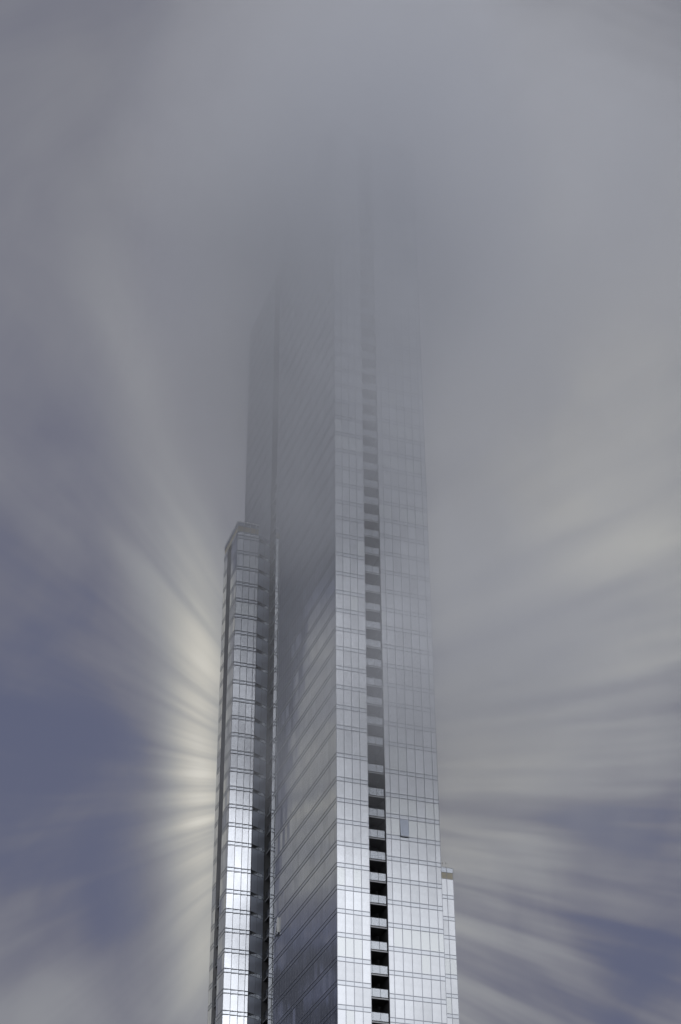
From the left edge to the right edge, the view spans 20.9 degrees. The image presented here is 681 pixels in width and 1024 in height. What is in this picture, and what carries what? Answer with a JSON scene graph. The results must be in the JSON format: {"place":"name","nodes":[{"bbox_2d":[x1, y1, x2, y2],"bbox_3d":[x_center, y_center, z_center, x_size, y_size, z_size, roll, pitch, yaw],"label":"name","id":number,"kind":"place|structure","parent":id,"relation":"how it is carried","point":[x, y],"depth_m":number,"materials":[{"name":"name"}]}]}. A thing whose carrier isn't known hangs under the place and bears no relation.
{"place":"outdoors","nodes":[
{"label":"outdoors","id":0,"kind":"place"},
{"bbox_2d":[207,121,459,1023],"bbox_3d":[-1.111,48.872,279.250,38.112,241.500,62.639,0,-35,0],"label":"skyscraper","id":1,"kind":"structure","parent":0,"point":[331,875],"depth_m":281.12,"materials":[{"name":"grey glass"}]},
{"bbox_2d":[275,917,278,936],"bbox_3d":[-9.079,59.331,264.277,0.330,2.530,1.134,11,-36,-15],"label":"window","id":2,"kind":"structure","parent":1,"relation":"in","point":[277,921],"depth_m":263.98,"materials":[{"name":"grey glass"}]},
{"bbox_2d":[207,123,458,1023],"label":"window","id":3,"kind":"structure","parent":1,"relation":"in","point":[349,740],"depth_m":283.84,"materials":[{"name":"grey glass"}]},
{"bbox_2d":[337,913,344,931],"bbox_3d":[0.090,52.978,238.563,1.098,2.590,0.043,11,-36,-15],"label":"window","id":4,"kind":"structure","parent":1,"relation":"in","point":[340,916],"depth_m":238.61,"materials":[{"name":"white glass"}]},
{"bbox_2d":[337,889,344,908],"bbox_3d":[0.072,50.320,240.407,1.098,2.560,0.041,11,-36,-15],"label":"window","id":5,"kind":"structure","parent":1,"relation":"in","point":[340,893],"depth_m":240.42,"materials":[{"name":"white glass"}]},
{"bbox_2d":[337,867,344,884],"bbox_3d":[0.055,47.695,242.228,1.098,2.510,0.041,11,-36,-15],"label":"window","id":6,"kind":"structure","parent":1,"relation":"in","point":[340,871],"depth_m":242.22,"materials":[{"name":"white glass"}]},
{"bbox_2d":[337,845,344,862],"bbox_3d":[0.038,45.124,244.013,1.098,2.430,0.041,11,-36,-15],"label":"window","id":7,"kind":"structure","parent":1,"relation":"in","point":[340,849],"depth_m":244.03,"materials":[{"name":"white glass"}]},
{"bbox_2d":[338,937,344,956],"bbox_3d":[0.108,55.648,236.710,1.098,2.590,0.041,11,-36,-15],"label":"window","id":8,"kind":"structure","parent":1,"relation":"in","point":[341,941],"depth_m":236.69,"materials":[{"name":"white glass"}]},
{"bbox_2d":[338,1009,345,1023],"bbox_3d":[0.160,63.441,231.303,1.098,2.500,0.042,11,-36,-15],"label":"window","id":9,"kind":"structure","parent":1,"relation":"in","point":[341,1013],"depth_m":231.49,"materials":[{"name":"white glass"}]},
{"bbox_2d":[338,985,345,1004],"bbox_3d":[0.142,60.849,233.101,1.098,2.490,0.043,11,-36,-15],"label":"window","id":10,"kind":"structure","parent":1,"relation":"in","point":[341,989],"depth_m":233.11,"materials":[{"name":"white glass"}]},
{"bbox_2d":[338,961,345,979],"bbox_3d":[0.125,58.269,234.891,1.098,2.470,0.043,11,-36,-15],"label":"window","id":11,"kind":"structure","parent":1,"relation":"in","point":[341,965],"depth_m":234.85,"materials":[{"name":"white glass"}]},
{"bbox_2d":[345,868,352,885],"bbox_3d":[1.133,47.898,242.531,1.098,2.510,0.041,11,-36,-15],"label":"window","id":12,"kind":"structure","parent":1,"relation":"in","point":[348,872],"depth_m":242.54,"materials":[{"name":"white glass"}]},
{"bbox_2d":[345,846,352,863],"bbox_3d":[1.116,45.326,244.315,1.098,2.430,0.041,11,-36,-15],"label":"window","id":13,"kind":"structure","parent":1,"relation":"in","point":[348,850],"depth_m":244.32,"materials":[{"name":"white glass"}]},
{"bbox_2d":[346,891,352,909],"bbox_3d":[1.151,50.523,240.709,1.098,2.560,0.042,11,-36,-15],"label":"window","id":14,"kind":"structure","parent":1,"relation":"in","point":[349,894],"depth_m":240.71,"materials":[{"name":"white glass"}]},
{"bbox_2d":[346,1010,353,1023],"bbox_3d":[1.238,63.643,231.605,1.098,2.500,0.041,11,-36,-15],"label":"window","id":15,"kind":"structure","parent":1,"relation":"in","point":[350,1014],"depth_m":231.83,"materials":[{"name":"white glass"}]},
{"bbox_2d":[346,986,353,1004],"bbox_3d":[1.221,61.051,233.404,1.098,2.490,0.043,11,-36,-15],"label":"window","id":16,"kind":"structure","parent":1,"relation":"in","point":[349,989],"depth_m":233.36,"materials":[{"name":"white glass"}]},
{"bbox_2d":[346,962,353,980],"bbox_3d":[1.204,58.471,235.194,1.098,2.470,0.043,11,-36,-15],"label":"window","id":17,"kind":"structure","parent":1,"relation":"in","point":[349,966],"depth_m":235.19,"materials":[{"name":"white glass"}]},
{"bbox_2d":[346,938,353,957],"bbox_3d":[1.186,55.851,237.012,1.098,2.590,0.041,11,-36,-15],"label":"window","id":18,"kind":"structure","parent":1,"relation":"in","point":[349,941],"depth_m":237.01,"materials":[{"name":"white glass"}]},
{"bbox_2d":[346,914,353,933],"bbox_3d":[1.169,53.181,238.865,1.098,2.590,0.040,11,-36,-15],"label":"window","id":19,"kind":"structure","parent":1,"relation":"in","point":[349,918],"depth_m":238.84,"materials":[{"name":"white glass"}]},
{"bbox_2d":[353,847,360,864],"bbox_3d":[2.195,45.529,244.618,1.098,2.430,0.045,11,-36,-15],"label":"window","id":20,"kind":"structure","parent":1,"relation":"in","point":[356,851],"depth_m":244.62,"materials":[{"name":"white glass"}]},
{"bbox_2d":[354,869,360,886],"bbox_3d":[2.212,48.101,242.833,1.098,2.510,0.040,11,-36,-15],"label":"window","id":21,"kind":"structure","parent":1,"relation":"in","point":[357,873],"depth_m":242.84,"materials":[{"name":"white glass"}]},
{"bbox_2d":[354,939,361,958],"bbox_3d":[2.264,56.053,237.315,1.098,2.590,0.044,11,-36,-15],"label":"window","id":22,"kind":"structure","parent":1,"relation":"in","point":[357,942],"depth_m":237.30,"materials":[{"name":"white glass"}]},
{"bbox_2d":[354,915,361,934],"bbox_3d":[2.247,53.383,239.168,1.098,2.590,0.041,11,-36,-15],"label":"window","id":23,"kind":"structure","parent":1,"relation":"in","point":[357,919],"depth_m":239.13,"materials":[{"name":"white glass"}]},
{"bbox_2d":[354,892,361,910],"bbox_3d":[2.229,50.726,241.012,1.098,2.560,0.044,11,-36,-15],"label":"window","id":24,"kind":"structure","parent":1,"relation":"in","point":[357,895],"depth_m":240.95,"materials":[{"name":"white glass"}]},
{"bbox_2d":[355,963,361,981],"bbox_3d":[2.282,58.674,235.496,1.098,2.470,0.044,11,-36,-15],"label":"window","id":25,"kind":"structure","parent":1,"relation":"in","point":[358,967],"depth_m":235.48,"materials":[{"name":"white glass"}]},
{"bbox_2d":[355,1011,362,1023],"bbox_3d":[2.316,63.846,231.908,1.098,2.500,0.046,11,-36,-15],"label":"window","id":26,"kind":"structure","parent":1,"relation":"in","point":[358,1015],"depth_m":232.11,"materials":[{"name":"white glass"}]},
{"bbox_2d":[355,987,362,1005],"bbox_3d":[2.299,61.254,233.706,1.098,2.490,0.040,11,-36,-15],"label":"window","id":27,"kind":"structure","parent":1,"relation":"in","point":[358,991],"depth_m":233.71,"materials":[{"name":"white glass"}]},
{"bbox_2d":[361,848,368,865],"bbox_3d":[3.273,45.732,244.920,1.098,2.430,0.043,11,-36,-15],"label":"window","id":28,"kind":"structure","parent":1,"relation":"in","point":[365,852],"depth_m":244.92,"materials":[{"name":"white glass"}]},
{"bbox_2d":[362,870,368,887],"bbox_3d":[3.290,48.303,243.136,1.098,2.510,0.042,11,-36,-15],"label":"window","id":29,"kind":"structure","parent":1,"relation":"in","point":[365,874],"depth_m":243.13,"materials":[{"name":"white glass"}]},
{"bbox_2d":[362,916,369,934],"bbox_3d":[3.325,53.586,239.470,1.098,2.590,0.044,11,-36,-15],"label":"window","id":30,"kind":"structure","parent":1,"relation":"in","point":[365,920],"depth_m":239.48,"materials":[{"name":"white glass"}]},
{"bbox_2d":[362,893,369,911],"bbox_3d":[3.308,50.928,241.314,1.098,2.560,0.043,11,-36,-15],"label":"window","id":31,"kind":"structure","parent":1,"relation":"in","point":[365,896],"depth_m":241.30,"materials":[{"name":"white glass"}]},
{"bbox_2d":[363,988,370,1006],"bbox_3d":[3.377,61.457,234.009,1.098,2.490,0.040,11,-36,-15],"label":"window","id":32,"kind":"structure","parent":1,"relation":"in","point":[366,991],"depth_m":233.99,"materials":[{"name":"white glass"}]},
{"bbox_2d":[363,964,370,982],"bbox_3d":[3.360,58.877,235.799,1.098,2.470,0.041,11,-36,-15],"label":"window","id":33,"kind":"structure","parent":1,"relation":"in","point":[366,968],"depth_m":235.80,"materials":[{"name":"white glass"}]},
{"bbox_2d":[363,940,370,959],"bbox_3d":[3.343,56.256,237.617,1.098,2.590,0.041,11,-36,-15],"label":"window","id":34,"kind":"structure","parent":1,"relation":"in","point":[366,944],"depth_m":237.62,"materials":[{"name":"white glass"}]},
{"bbox_2d":[364,1012,371,1023],"bbox_3d":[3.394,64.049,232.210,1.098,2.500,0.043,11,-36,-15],"label":"window","id":35,"kind":"structure","parent":1,"relation":"in","point":[367,1016],"depth_m":232.45,"materials":[{"name":"white glass"}]},
{"bbox_2d":[387,860,391,876],"bbox_3d":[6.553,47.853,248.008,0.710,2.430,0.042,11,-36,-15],"label":"window","id":36,"kind":"structure","parent":1,"relation":"in","point":[389,863],"depth_m":247.99,"materials":[{"name":"white glass"}]},
{"bbox_2d":[388,882,391,899],"bbox_3d":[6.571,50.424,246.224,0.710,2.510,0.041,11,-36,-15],"label":"window","id":37,"kind":"structure","parent":1,"relation":"in","point":[389,883],"depth_m":246.24,"materials":[{"name":"white glass"}]},
{"bbox_2d":[388,904,392,922],"bbox_3d":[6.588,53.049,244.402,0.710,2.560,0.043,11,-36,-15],"label":"window","id":38,"kind":"structure","parent":1,"relation":"in","point":[390,907],"depth_m":244.38,"materials":[{"name":"white glass"}]},
{"bbox_2d":[388,927,393,945],"bbox_3d":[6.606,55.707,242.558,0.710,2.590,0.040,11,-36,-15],"label":"window","id":39,"kind":"structure","parent":1,"relation":"in","point":[390,929],"depth_m":242.54,"materials":[{"name":"white glass"}]},
{"bbox_2d":[389,951,393,969],"bbox_3d":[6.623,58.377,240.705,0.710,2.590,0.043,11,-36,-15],"label":"window","id":40,"kind":"structure","parent":1,"relation":"in","point":[391,953],"depth_m":240.71,"materials":[{"name":"white glass"}]},
{"bbox_2d":[389,975,394,993],"bbox_3d":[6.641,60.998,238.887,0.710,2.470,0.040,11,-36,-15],"label":"window","id":41,"kind":"structure","parent":1,"relation":"in","point":[392,990],"depth_m":238.84,"materials":[{"name":"white glass"}]},
{"bbox_2d":[390,998,394,1016],"bbox_3d":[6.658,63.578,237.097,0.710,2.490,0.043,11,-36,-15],"label":"window","id":42,"kind":"structure","parent":1,"relation":"in","point":[392,1001],"depth_m":237.10,"materials":[{"name":"white glass"}]},
{"bbox_2d":[392,861,400,878],"bbox_3d":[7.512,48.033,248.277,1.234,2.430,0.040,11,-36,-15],"label":"window","id":43,"kind":"structure","parent":1,"relation":"in","point":[396,866],"depth_m":248.29,"materials":[{"name":"white glass"}]},
{"bbox_2d":[393,883,400,900],"bbox_3d":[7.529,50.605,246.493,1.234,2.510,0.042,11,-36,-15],"label":"window","id":44,"kind":"structure","parent":1,"relation":"in","point":[396,886],"depth_m":246.48,"materials":[{"name":"white glass"}]},
{"bbox_2d":[393,905,401,923],"bbox_3d":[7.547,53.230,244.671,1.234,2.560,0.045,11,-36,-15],"label":"window","id":45,"kind":"structure","parent":1,"relation":"in","point":[397,910],"depth_m":244.68,"materials":[{"name":"white glass"}]},
{"bbox_2d":[394,952,402,970],"bbox_3d":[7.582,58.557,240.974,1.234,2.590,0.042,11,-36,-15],"label":"window","id":46,"kind":"structure","parent":1,"relation":"in","point":[398,956],"depth_m":241.01,"materials":[{"name":"white glass"}]},
{"bbox_2d":[394,928,402,946],"bbox_3d":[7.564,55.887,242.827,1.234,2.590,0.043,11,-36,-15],"label":"window","id":47,"kind":"structure","parent":1,"relation":"in","point":[398,942],"depth_m":242.78,"materials":[{"name":"white glass"}]},
{"bbox_2d":[395,999,403,1017],"bbox_3d":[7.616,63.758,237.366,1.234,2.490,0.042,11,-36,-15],"label":"window","id":48,"kind":"structure","parent":1,"relation":"in","point":[399,1003],"depth_m":237.39,"materials":[{"name":"white glass"}]},
{"bbox_2d":[395,976,403,994],"bbox_3d":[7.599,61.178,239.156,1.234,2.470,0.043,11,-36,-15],"label":"window","id":49,"kind":"structure","parent":1,"relation":"in","point":[399,982],"depth_m":239.13,"materials":[{"name":"white glass"}]},
{"bbox_2d":[400,819,408,836],"bbox_3d":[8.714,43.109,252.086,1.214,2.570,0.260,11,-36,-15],"label":"window","id":50,"kind":"structure","parent":1,"relation":"in","point":[404,825],"depth_m":252.02,"materials":[{"name":"grey glass"}]},
{"bbox_2d":[401,862,409,879],"bbox_3d":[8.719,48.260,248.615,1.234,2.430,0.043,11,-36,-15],"label":"window","id":51,"kind":"structure","parent":1,"relation":"in","point":[405,871],"depth_m":248.60,"materials":[{"name":"white glass"}]},
{"bbox_2d":[402,884,409,901],"bbox_3d":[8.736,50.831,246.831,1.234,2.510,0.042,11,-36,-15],"label":"window","id":52,"kind":"structure","parent":1,"relation":"in","point":[405,887],"depth_m":246.84,"materials":[{"name":"white glass"}]},
{"bbox_2d":[402,906,410,924],"bbox_3d":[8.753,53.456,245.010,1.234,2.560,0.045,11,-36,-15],"label":"window","id":53,"kind":"structure","parent":1,"relation":"in","point":[406,911],"depth_m":245.04,"materials":[{"name":"white glass"}]},
{"bbox_2d":[403,953,411,971],"bbox_3d":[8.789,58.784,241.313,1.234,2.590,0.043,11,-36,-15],"label":"window","id":54,"kind":"structure","parent":1,"relation":"in","point":[407,956],"depth_m":241.30,"materials":[{"name":"white glass"}]},
{"bbox_2d":[403,929,411,947],"bbox_3d":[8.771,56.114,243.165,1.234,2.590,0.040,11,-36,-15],"label":"window","id":55,"kind":"structure","parent":1,"relation":"in","point":[407,941],"depth_m":243.13,"materials":[{"name":"grey glass"}]},
{"bbox_2d":[404,977,412,995],"bbox_3d":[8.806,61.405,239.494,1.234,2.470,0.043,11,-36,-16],"label":"window","id":56,"kind":"structure","parent":1,"relation":"in","point":[408,981],"depth_m":239.48,"materials":[{"name":"white glass"}]},
{"bbox_2d":[405,1000,413,1019],"bbox_3d":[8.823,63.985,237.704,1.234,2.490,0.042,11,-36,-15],"label":"window","id":57,"kind":"structure","parent":1,"relation":"in","point":[409,1011],"depth_m":237.68,"materials":[{"name":"white glass"}]},
{"bbox_2d":[410,863,418,880],"bbox_3d":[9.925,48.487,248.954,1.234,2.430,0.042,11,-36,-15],"label":"window","id":58,"kind":"structure","parent":1,"relation":"in","point":[414,875],"depth_m":248.90,"materials":[{"name":"white glass"}]},
{"bbox_2d":[411,885,418,902],"bbox_3d":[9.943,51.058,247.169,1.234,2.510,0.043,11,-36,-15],"label":"window","id":59,"kind":"structure","parent":1,"relation":"in","point":[414,889],"depth_m":247.14,"materials":[{"name":"grey glass"}]},
{"bbox_2d":[411,907,419,925],"bbox_3d":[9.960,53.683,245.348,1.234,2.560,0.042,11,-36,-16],"label":"window","id":60,"kind":"structure","parent":1,"relation":"in","point":[415,912],"depth_m":245.37,"materials":[{"name":"grey glass"}]},
{"bbox_2d":[412,930,420,949],"bbox_3d":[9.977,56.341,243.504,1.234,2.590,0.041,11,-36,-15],"label":"window","id":61,"kind":"structure","parent":1,"relation":"in","point":[416,940],"depth_m":243.49,"materials":[{"name":"white glass"}]},
{"bbox_2d":[413,978,421,996],"bbox_3d":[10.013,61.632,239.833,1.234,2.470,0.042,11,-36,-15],"label":"window","id":62,"kind":"structure","parent":1,"relation":"in","point":[417,982],"depth_m":239.83,"materials":[{"name":"white glass"}]},
{"bbox_2d":[413,954,421,972],"bbox_3d":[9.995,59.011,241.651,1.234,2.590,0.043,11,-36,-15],"label":"window","id":63,"kind":"structure","parent":1,"relation":"in","point":[416,957],"depth_m":241.62,"materials":[{"name":"white glass"}]},
{"bbox_2d":[414,1001,422,1020],"bbox_3d":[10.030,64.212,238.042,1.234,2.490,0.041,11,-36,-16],"label":"window","id":64,"kind":"structure","parent":1,"relation":"in","point":[418,1006],"depth_m":238.02,"materials":[{"name":"white glass"}]},
{"bbox_2d":[419,865,427,881],"bbox_3d":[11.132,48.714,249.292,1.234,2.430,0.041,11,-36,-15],"label":"window","id":65,"kind":"structure","parent":1,"relation":"in","point":[422,868],"depth_m":249.26,"materials":[{"name":"white glass"}]},
{"bbox_2d":[420,886,427,903],"bbox_3d":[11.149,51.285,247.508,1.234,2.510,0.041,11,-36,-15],"label":"window","id":66,"kind":"structure","parent":1,"relation":"in","point":[423,890],"depth_m":247.51,"materials":[{"name":"white glass"}]},
{"bbox_2d":[420,908,428,926],"bbox_3d":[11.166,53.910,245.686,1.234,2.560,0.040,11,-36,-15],"label":"window","id":67,"kind":"structure","parent":1,"relation":"in","point":[424,913],"depth_m":245.70,"materials":[{"name":"grey glass"}]},
{"bbox_2d":[421,931,429,950],"bbox_3d":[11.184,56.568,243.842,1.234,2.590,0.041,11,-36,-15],"label":"window","id":68,"kind":"structure","parent":1,"relation":"in","point":[425,940],"depth_m":243.82,"materials":[{"name":"grey glass"}]},
{"bbox_2d":[422,955,430,974],"bbox_3d":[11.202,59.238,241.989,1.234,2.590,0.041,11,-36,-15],"label":"window","id":69,"kind":"structure","parent":1,"relation":"in","point":[426,969],"depth_m":241.95,"materials":[{"name":"white glass"}]},
{"bbox_2d":[422,979,431,997],"bbox_3d":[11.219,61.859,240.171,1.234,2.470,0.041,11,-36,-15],"label":"window","id":70,"kind":"structure","parent":1,"relation":"in","point":[426,982],"depth_m":240.13,"materials":[{"name":"grey glass"}]},
{"bbox_2d":[423,1002,431,1021],"bbox_3d":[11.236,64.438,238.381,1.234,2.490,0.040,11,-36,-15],"label":"window","id":71,"kind":"structure","parent":1,"relation":"in","point":[427,1007],"depth_m":238.40,"materials":[{"name":"white glass"}]},
{"bbox_2d":[428,866,435,882],"bbox_3d":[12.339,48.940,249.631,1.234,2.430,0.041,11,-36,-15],"label":"window","id":72,"kind":"structure","parent":1,"relation":"in","point":[431,870],"depth_m":249.63,"materials":[{"name":"white glass"}]},
{"bbox_2d":[428,887,436,904],"bbox_3d":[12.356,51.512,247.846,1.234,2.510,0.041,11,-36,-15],"label":"window","id":73,"kind":"structure","parent":1,"relation":"in","point":[432,891],"depth_m":247.87,"materials":[{"name":"grey glass"}]},
{"bbox_2d":[429,909,437,927],"bbox_3d":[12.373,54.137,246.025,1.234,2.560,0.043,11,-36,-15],"label":"window","id":74,"kind":"structure","parent":1,"relation":"in","point":[433,915],"depth_m":246.03,"materials":[{"name":"white glass"}]},
{"bbox_2d":[430,932,438,951],"bbox_3d":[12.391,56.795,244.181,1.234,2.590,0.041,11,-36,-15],"label":"window","id":75,"kind":"structure","parent":1,"relation":"in","point":[434,941],"depth_m":244.15,"materials":[{"name":"white glass"}]},
{"bbox_2d":[431,956,439,975],"bbox_3d":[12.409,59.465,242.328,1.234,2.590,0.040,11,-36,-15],"label":"window","id":76,"kind":"structure","parent":1,"relation":"in","point":[435,968],"depth_m":242.30,"materials":[{"name":"white glass"}]},
{"bbox_2d":[432,980,440,998],"bbox_3d":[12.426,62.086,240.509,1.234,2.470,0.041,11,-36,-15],"label":"window","id":77,"kind":"structure","parent":1,"relation":"in","point":[436,993],"depth_m":240.48,"materials":[{"name":"grey glass"}]},
{"bbox_2d":[432,1003,441,1022],"bbox_3d":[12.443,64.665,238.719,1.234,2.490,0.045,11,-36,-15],"label":"window","id":78,"kind":"structure","parent":1,"relation":"in","point":[436,1007],"depth_m":238.72,"materials":[{"name":"white glass"}]},
{"bbox_2d":[437,888,441,905],"bbox_3d":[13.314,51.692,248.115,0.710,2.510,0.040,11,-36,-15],"label":"window","id":79,"kind":"structure","parent":1,"relation":"in","point":[439,891],"depth_m":248.17,"materials":[{"name":"white glass"}]},
{"bbox_2d":[438,911,442,928],"bbox_3d":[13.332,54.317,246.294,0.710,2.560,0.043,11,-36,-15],"label":"window","id":80,"kind":"structure","parent":1,"relation":"in","point":[440,913],"depth_m":246.30,"materials":[{"name":"grey glass"}]},
{"bbox_2d":[439,934,443,951],"bbox_3d":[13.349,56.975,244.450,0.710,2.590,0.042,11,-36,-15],"label":"window","id":81,"kind":"structure","parent":1,"relation":"in","point":[441,936],"depth_m":244.47,"materials":[{"name":"white glass"}]},
{"bbox_2d":[440,957,444,975],"bbox_3d":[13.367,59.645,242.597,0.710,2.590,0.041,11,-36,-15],"label":"window","id":82,"kind":"structure","parent":1,"relation":"in","point":[442,962],"depth_m":242.57,"materials":[{"name":"grey glass"}]},
{"bbox_2d":[441,981,445,998],"bbox_3d":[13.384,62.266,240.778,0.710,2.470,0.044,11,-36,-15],"label":"window","id":83,"kind":"structure","parent":1,"relation":"in","point":[443,987],"depth_m":240.77,"materials":[{"name":"white glass"}]},
{"bbox_2d":[442,1004,446,1022],"bbox_3d":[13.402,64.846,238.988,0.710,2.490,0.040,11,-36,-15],"label":"window","id":84,"kind":"structure","parent":1,"relation":"in","point":[444,1013],"depth_m":238.96,"materials":[{"name":"white glass"}]},
{"bbox_2d":[0,0,680,1023],"label":"sky","id":85,"kind":"structure","parent":0,"point":[157,157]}
]}

